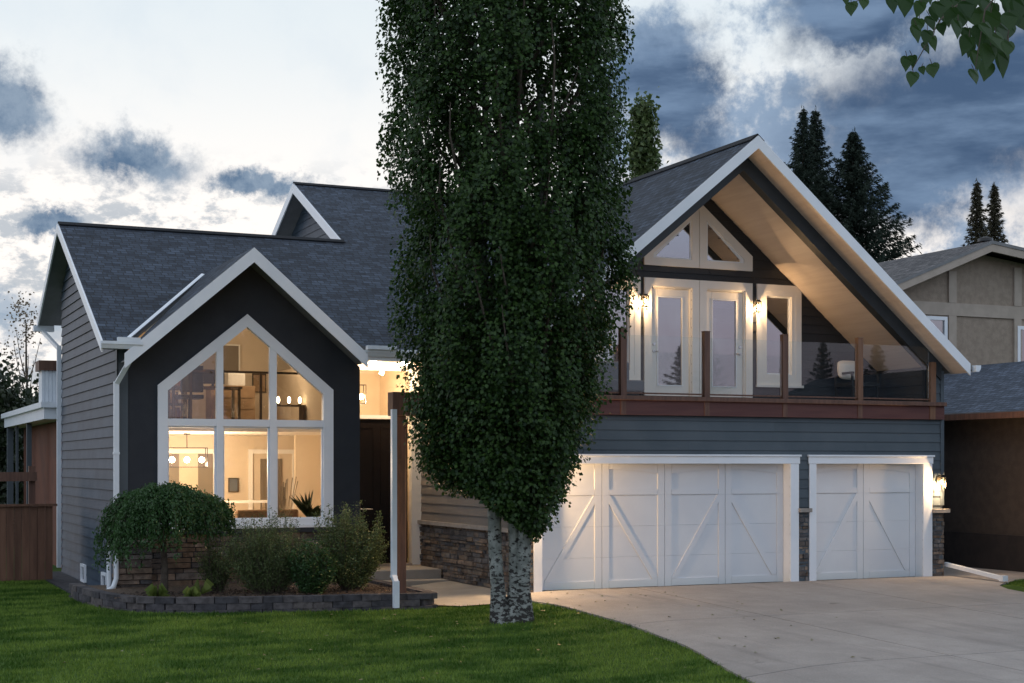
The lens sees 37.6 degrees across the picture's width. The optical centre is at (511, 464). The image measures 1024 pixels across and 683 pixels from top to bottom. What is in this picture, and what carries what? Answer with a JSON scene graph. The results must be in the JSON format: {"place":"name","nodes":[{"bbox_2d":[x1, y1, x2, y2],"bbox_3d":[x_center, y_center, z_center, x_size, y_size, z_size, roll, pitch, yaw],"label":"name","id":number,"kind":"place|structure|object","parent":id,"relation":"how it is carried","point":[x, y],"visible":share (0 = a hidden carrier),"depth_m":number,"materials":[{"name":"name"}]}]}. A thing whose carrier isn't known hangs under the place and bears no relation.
{"place":"outdoors","nodes":[
{"label":"outdoors","id":0,"kind":"place"},
{"bbox_2d":[0,565,1023,682],"bbox_3d":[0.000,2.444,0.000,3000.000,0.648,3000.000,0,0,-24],"label":"lawn ground","id":1,"kind":"structure","parent":0,"point":[1007,586],"depth_m":19.20,"materials":[{"name":"green plant"}]},
{"bbox_2d":[0,466,36,578],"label":"timber arbor","id":2,"kind":"object","parent":1,"relation":"on","point":[30,476],"visible":0.53,"depth_m":29.73,"materials":[{"name":"brown wood"}]},
{"bbox_2d":[0,353,38,503],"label":"background tree","id":3,"kind":"object","parent":1,"relation":"on","point":[7,400],"visible":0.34,"depth_m":41.52,"materials":[{"name":"green plant"}]},
{"bbox_2d":[0,291,41,397],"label":"birch tree","id":4,"kind":"object","parent":1,"relation":"on","point":[25,340],"visible":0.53,"depth_m":47.84,"materials":[{"name":"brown plant"}]},
{"bbox_2d":[3,376,38,502],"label":"background tree","id":5,"kind":"object","parent":1,"relation":"on","point":[30,395],"visible":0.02,"depth_m":43.74,"materials":[{"name":"green plant"}]},
{"bbox_2d":[16,373,38,399],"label":"background tree","id":6,"kind":"object","parent":1,"relation":"on","point":[31,390],"depth_m":45.01,"materials":[{"name":"green plant"}]},
{"bbox_2d":[0,504,56,580],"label":"wooden fence","id":7,"kind":"object","parent":1,"relation":"on","point":[14,542],"visible":0.95,"depth_m":29.29,"materials":[{"name":"brown wood"}]},
{"bbox_2d":[46,571,87,593],"bbox_3d":[-8.299,2.265,28.284,0.550,0.050,7.200,0,0,-24],"label":"gravel strip","id":8,"kind":"object","parent":1,"relation":"on","point":[61,580],"visible":0.29,"depth_m":29.15,"materials":[{"name":"grey gravel"}]},
{"bbox_2d":[69,578,437,613],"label":"planter wall","id":9,"kind":"structure","parent":1,"relation":"on","point":[419,599],"depth_m":23.29,"materials":[{"name":"grey stone"}]},
{"bbox_2d":[88,581,413,598],"bbox_3d":[-4.389,2.075,24.812,5.726,0.001,3.373,0,0,-12],"label":"planter bed","id":10,"kind":"object","parent":9,"relation":"in","point":[129,590],"visible":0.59,"depth_m":24.85,"materials":[{"name":"brown soil"}]},
{"bbox_2d":[145,583,168,595],"bbox_3d":[-5.498,1.951,23.343,0.370,0.249,0.394,0,0,-38],"label":"lime plant","id":11,"kind":"object","parent":10,"relation":"on","point":[151,590],"visible":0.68,"depth_m":23.27,"materials":[{"name":"green plant"}]},
{"bbox_2d":[92,480,240,593],"bbox_3d":[-5.645,1.183,24.155,2.182,1.880,2.008,0,0,9],"label":"weeping shrub","id":12,"kind":"object","parent":10,"relation":"on","point":[153,510],"visible":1,"depth_m":23.73,"materials":[{"name":"green plant"}]},
{"bbox_2d":[182,586,201,596],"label":"lime plant","id":13,"kind":"object","parent":10,"relation":"on","point":[187,591],"visible":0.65,"depth_m":23.20,"materials":[{"name":"green plant"}]},
{"bbox_2d":[190,579,213,593],"bbox_3d":[-4.976,1.944,23.991,0.403,0.263,0.451,0,0,-3],"label":"lime plant","id":14,"kind":"object","parent":10,"relation":"on","point":[208,585],"visible":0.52,"depth_m":23.99,"materials":[{"name":"green plant"}]},
{"bbox_2d":[192,532,238,592],"bbox_3d":[-4.798,1.576,24.466,0.821,1.112,0.710,0,0,-24],"label":"dark shrub","id":15,"kind":"object","parent":10,"relation":"on","point":[215,576],"visible":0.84,"depth_m":24.38,"materials":[{"name":"green plant"}]},
{"bbox_2d":[215,507,315,593],"bbox_3d":[-3.934,1.376,24.268,1.698,1.451,1.139,0,0,-24],"label":"flowering shrub","id":16,"kind":"object","parent":10,"relation":"on","point":[263,566],"visible":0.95,"depth_m":24.05,"materials":[{"name":"green plant"}]},
{"bbox_2d":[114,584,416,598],"bbox_3d":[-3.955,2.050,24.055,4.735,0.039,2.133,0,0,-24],"label":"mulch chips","id":17,"kind":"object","parent":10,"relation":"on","point":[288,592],"visible":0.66,"depth_m":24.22,"materials":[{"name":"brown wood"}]},
{"bbox_2d":[284,535,339,594],"bbox_3d":[-3.231,1.615,24.168,0.943,0.982,0.803,0,0,-24],"label":"dark shrub","id":18,"kind":"object","parent":10,"relation":"on","point":[313,573],"visible":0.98,"depth_m":24.03,"materials":[{"name":"green plant"}]},
{"bbox_2d":[311,500,390,590],"bbox_3d":[-2.672,1.335,24.845,1.404,1.517,1.023,0,0,-24],"label":"leafy shrub","id":19,"kind":"object","parent":10,"relation":"on","point":[359,561],"visible":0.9,"depth_m":24.67,"materials":[{"name":"green plant"}]},
{"bbox_2d":[412,581,506,605],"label":"walkway","id":20,"kind":"structure","parent":1,"relation":"on","point":[450,593],"depth_m":25.46,"materials":[{"name":"concrete"}]},
{"bbox_2d":[1,133,980,607],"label":"house","id":21,"kind":"structure","parent":1,"relation":"on","point":[741,443],"depth_m":27.60,"materials":[{"name":"grey"}]},
{"bbox_2d":[80,563,85,582],"bbox_3d":[-8.221,2.070,28.812,0.045,0.340,0.500,0,0,-24],"label":"basement window","id":22,"kind":"structure","parent":21,"relation":"in","point":[82,565],"depth_m":28.85,"materials":[{"name":"white plastic"}]},
{"bbox_2d":[101,572,106,584],"bbox_3d":[-7.196,2.070,26.532,0.045,0.340,0.500,0,0,-24],"label":"basement window","id":23,"kind":"structure","parent":21,"relation":"in","point":[103,574],"depth_m":26.58,"materials":[{"name":"white plastic"}]},
{"bbox_2d":[170,389,186,418],"bbox_3d":[-6.921,-1.500,29.890,0.840,1.359,0.400,0,0,-24],"label":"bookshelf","id":24,"kind":"object","parent":21,"relation":"on","point":[184,407],"visible":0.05,"depth_m":29.90,"materials":[{"name":"brown wood"}]},
{"bbox_2d":[177,407,179,418],"bbox_3d":[-6.668,-1.027,29.949,0.059,0.231,0.200,0,0,-24],"label":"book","id":25,"kind":"object","parent":24,"relation":"on","point":[178,413],"visible":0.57,"depth_m":29.86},
{"bbox_2d":[169,433,207,466],"bbox_3d":[-6.224,-0.282,28.778,0.762,0.656,0.172,0,0,-24],"label":"chandelier","id":26,"kind":"object","parent":21,"relation":"hanging from","point":[186,459],"visible":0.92,"depth_m":28.75,"materials":[{"name":"white metal"}]},
{"bbox_2d":[174,365,203,418],"bbox_3d":[-6.157,-1.365,28.753,0.522,1.070,0.546,0,0,-24],"label":"office chair","id":27,"kind":"object","parent":21,"relation":"on","point":[197,381],"visible":0.66,"depth_m":28.53,"materials":[{"name":"black metal"}]},
{"bbox_2d":[168,385,242,418],"bbox_3d":[-6.073,-1.180,29.613,1.400,0.720,0.600,0,0,-24],"label":"desk","id":28,"kind":"object","parent":21,"relation":"on","point":[174,387],"visible":0.53,"depth_m":29.56,"materials":[{"name":"brown wood"}]},
{"bbox_2d":[203,369,223,385],"bbox_3d":[-5.903,-1.710,29.662,0.450,0.339,0.150,0,0,-24],"label":"desk monitor","id":29,"kind":"object","parent":28,"relation":"on","point":[208,378],"visible":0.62,"depth_m":29.61,"materials":[{"name":"black metal"}]},
{"bbox_2d":[200,344,239,373],"bbox_3d":[-6.181,-2.215,31.379,1.010,0.630,0.070,0,0,-24],"label":"wall board","id":30,"kind":"object","parent":21,"relation":"attached to","point":[231,357],"depth_m":31.48,"materials":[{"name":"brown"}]},
{"bbox_2d":[206,385,254,419],"bbox_3d":[-5.717,-1.210,30.529,0.900,0.780,0.520,0,0,-24],"label":"cabinet","id":31,"kind":"object","parent":21,"relation":"on","point":[247,402],"visible":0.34,"depth_m":30.34,"materials":[{"name":"beige wood"}]},
{"bbox_2d":[225,373,244,385],"bbox_3d":[-5.628,-1.730,30.515,0.350,0.259,0.320,0,0,-24],"label":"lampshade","id":32,"kind":"object","parent":31,"relation":"on","point":[234,379],"visible":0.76,"depth_m":30.37,"materials":[{"name":"white fabric"}]},
{"bbox_2d":[228,478,238,491],"bbox_3d":[-5.847,0.420,31.550,0.220,0.300,0.029,0,0,-24],"label":"picture","id":33,"kind":"object","parent":21,"relation":"attached to","point":[233,484],"visible":1,"depth_m":31.55,"materials":[{"name":"grey wood"}]},
{"bbox_2d":[157,314,332,529],"bbox_3d":[-4.652,-0.770,26.414,3.210,3.760,0.200,0,0,-24],"label":"bay window","id":34,"kind":"structure","parent":21,"relation":"in","point":[272,425],"depth_m":26.52,"materials":[{"name":"white wood"}]},
{"bbox_2d":[224,500,266,508],"bbox_3d":[-5.619,1.320,30.310,1.500,1.200,0.700,0,0,-24],"label":"console table","id":35,"kind":"object","parent":21,"relation":"on","point":[263,502],"visible":0.14,"depth_m":30.19,"materials":[{"name":"white wood"}]},
{"bbox_2d":[252,373,265,392],"bbox_3d":[-5.345,-1.730,31.776,0.300,0.400,0.029,0,0,-24],"label":"picture frame","id":36,"kind":"object","parent":21,"relation":"attached to","point":[255,380],"visible":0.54,"depth_m":31.76,"materials":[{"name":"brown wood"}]},
{"bbox_2d":[235,509,297,517],"bbox_3d":[-4.824,1.385,29.029,1.600,1.070,0.990,0,0,-24],"label":"sofa","id":37,"kind":"object","parent":21,"relation":"on","point":[245,513],"visible":0.09,"depth_m":28.52,"materials":[{"name":"brown fabric"}]},
{"bbox_2d":[278,477,297,516],"bbox_3d":[-4.172,1.067,27.617,0.511,1.705,0.232,0,0,-24],"label":"pampas vase","id":38,"kind":"object","parent":21,"relation":"on","point":[283,505],"visible":0.41,"depth_m":27.60,"materials":[{"name":"brown ceramic"}]},
{"bbox_2d":[277,405,305,419],"bbox_3d":[-4.452,-1.005,29.848,0.650,0.370,0.300,0,0,-24],"label":"shelf table","id":39,"kind":"object","parent":21,"relation":"on","point":[301,412],"visible":0.43,"depth_m":29.85,"materials":[{"name":"brown wood"}]},
{"bbox_2d":[290,491,320,516],"bbox_3d":[-3.668,1.185,27.721,0.900,1.469,0.672,0,0,2],"label":"potted plant","id":40,"kind":"object","parent":21,"relation":"on","point":[305,507],"visible":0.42,"depth_m":27.72,"materials":[{"name":"green plant"}]},
{"bbox_2d":[360,384,365,403],"bbox_3d":[-3.164,-1.667,29.605,0.562,0.926,0.172,0,0,-24],"label":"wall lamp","id":41,"kind":"object","parent":21,"relation":"hanging from","point":[361,396],"visible":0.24,"depth_m":29.66,"materials":[{"name":"white glass"}]},
{"bbox_2d":[360,419,411,565],"bbox_3d":[-2.537,0.527,28.697,1.300,2.804,0.130,0,0,-24],"label":"front door","id":42,"kind":"structure","parent":21,"relation":"in","point":[375,434],"depth_m":28.70,"materials":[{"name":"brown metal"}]},
{"bbox_2d":[572,361,643,394],"bbox_3d":[1.684,-1.530,26.685,1.150,0.659,0.700,0,0,-24],"label":"patio loveseat","id":43,"kind":"object","parent":21,"relation":"on","point":[635,385],"visible":0.3,"depth_m":26.58,"materials":[{"name":"grey fabric"}]},
{"bbox_2d":[591,276,640,379],"bbox_3d":[1.876,-2.460,27.306,1.070,1.960,0.145,0,0,-24],"label":"side window","id":44,"kind":"structure","parent":21,"relation":"in","point":[634,332],"depth_m":27.43,"materials":[{"name":"white wood"}]},
{"bbox_2d":[542,464,782,590],"bbox_3d":[2.646,1.056,26.204,4.930,2.151,0.067,0,0,-24],"label":"garage door","id":45,"kind":"structure","parent":21,"relation":"in","point":[642,525],"depth_m":26.19,"materials":[{"name":"white metal"}]},
{"bbox_2d":[644,277,698,395],"bbox_3d":[2.922,-2.321,27.828,1.165,2.239,0.170,0,0,-24],"label":"french door","id":46,"kind":"structure","parent":21,"relation":"in","point":[672,290],"depth_m":27.86,"materials":[{"name":"white wood"}]},
{"bbox_2d":[644,209,698,267],"bbox_3d":[2.948,-4.288,27.769,1.165,1.235,0.040,0,0,-24],"label":"gable window","id":47,"kind":"structure","parent":21,"relation":"in","point":[651,258],"depth_m":27.85,"materials":[{"name":"white wood"}]},
{"bbox_2d":[699,280,752,397],"bbox_3d":[3.994,-2.321,28.310,1.165,2.239,0.170,0,0,-24],"label":"french door","id":48,"kind":"structure","parent":21,"relation":"in","point":[710,292],"depth_m":28.41,"materials":[{"name":"white wood"}]},
{"bbox_2d":[699,206,752,270],"bbox_3d":[4.020,-4.288,28.251,1.165,1.235,0.040,0,0,-24],"label":"gable window","id":49,"kind":"structure","parent":21,"relation":"in","point":[745,263],"depth_m":28.17,"materials":[{"name":"white wood"}]},
{"bbox_2d":[756,284,803,387],"bbox_3d":[5.096,-2.460,28.753,1.070,1.960,0.145,0,0,-24],"label":"side window","id":50,"kind":"structure","parent":21,"relation":"in","point":[793,294],"depth_m":28.76,"materials":[{"name":"white wood"}]},
{"bbox_2d":[834,360,880,399],"bbox_3d":[6.647,-1.615,28.998,0.680,0.829,0.610,0,0,-24],"label":"patio chair","id":51,"kind":"object","parent":21,"relation":"on","point":[839,383],"visible":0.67,"depth_m":28.88,"materials":[{"name":"black metal"}]},
{"bbox_2d":[837,360,854,379],"bbox_3d":[6.507,-1.830,29.017,0.540,0.380,0.204,0,0,-24],"label":"cushion","id":52,"kind":"object","parent":51,"relation":"on","point":[845,366],"visible":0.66,"depth_m":28.91,"materials":[{"name":"beige fabric"}]},
{"bbox_2d":[816,464,914,580],"bbox_3d":[6.509,1.056,27.940,2.420,2.151,0.067,0,0,-24],"label":"garage door","id":53,"kind":"structure","parent":21,"relation":"in","point":[865,513],"depth_m":27.93,"materials":[{"name":"white metal"}]},
{"bbox_2d":[375,0,642,623],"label":"aspen tree","id":54,"kind":"object","parent":1,"relation":"on","point":[511,458],"visible":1,"depth_m":21.35,"materials":[{"name":"green plant"}]},
{"bbox_2d":[620,87,669,180],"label":"poplar tree","id":55,"kind":"object","parent":1,"relation":"on","point":[644,153],"visible":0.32,"depth_m":68.09,"materials":[{"name":"green plant"}]},
{"bbox_2d":[784,104,844,226],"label":"spruce tree","id":56,"kind":"object","parent":1,"relation":"on","point":[803,154],"visible":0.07,"depth_m":53.89,"materials":[{"name":"green plant"}]},
{"bbox_2d":[792,105,855,235],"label":"spruce tree","id":57,"kind":"object","parent":1,"relation":"on","point":[819,138],"visible":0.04,"depth_m":55.33,"materials":[{"name":"green plant"}]},
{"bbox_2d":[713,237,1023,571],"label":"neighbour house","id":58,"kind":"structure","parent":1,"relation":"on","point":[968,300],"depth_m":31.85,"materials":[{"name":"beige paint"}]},
{"bbox_2d":[927,316,947,338],"bbox_3d":[10.629,-3.175,37.628,0.640,1.090,0.069,0,0,-24],"label":"window","id":59,"kind":"structure","parent":58,"relation":"in","point":[940,322],"depth_m":37.69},
{"bbox_2d":[1018,326,1023,361],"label":"window","id":60,"kind":"structure","parent":58,"relation":"in","point":[1020,328],"depth_m":38.70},
{"bbox_2d":[815,126,921,262],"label":"spruce tree","id":61,"kind":"object","parent":1,"relation":"on","point":[852,171],"visible":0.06,"depth_m":54.48,"materials":[{"name":"green plant"}]},
{"bbox_2d":[961,178,989,245],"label":"spruce tree","id":62,"kind":"object","parent":1,"relation":"on","point":[976,230],"visible":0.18,"depth_m":57.22,"materials":[{"name":"green plant"}]},
{"bbox_2d":[985,182,1008,242],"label":"spruce tree","id":63,"kind":"object","parent":1,"relation":"on","point":[994,223],"visible":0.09,"depth_m":58.17,"materials":[{"name":"green plant"}]},
{"bbox_2d":[0,0,1023,397],"label":"sky","id":64,"kind":"structure","parent":0,"point":[204,115],"materials":[{"name":"blue"}]},
{"bbox_2d":[506,573,1023,682],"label":"driveway","id":65,"kind":"structure","parent":0,"point":[952,629],"depth_m":21.19,"materials":[{"name":"concrete"}]},
{"bbox_2d":[944,562,1007,581],"bbox_3d":[8.603,1.980,27.943,0.128,0.270,1.496,0,0,-29],"label":"downspout extension","id":66,"kind":"object","parent":65,"relation":"on","point":[1003,578],"visible":1,"depth_m":27.81,"materials":[{"name":"white metal"}]},
{"bbox_2d":[843,0,1023,86],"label":"overhanging branch","id":67,"kind":"object","parent":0,"point":[986,18],"visible":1,"depth_m":4.56,"materials":[{"name":"green plant"}]},
{"bbox_2d":[943,566,1023,575],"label":"side path","id":68,"kind":"structure","parent":0,"point":[948,571],"depth_m":29.75,"materials":[{"name":"concrete"}]}
]}

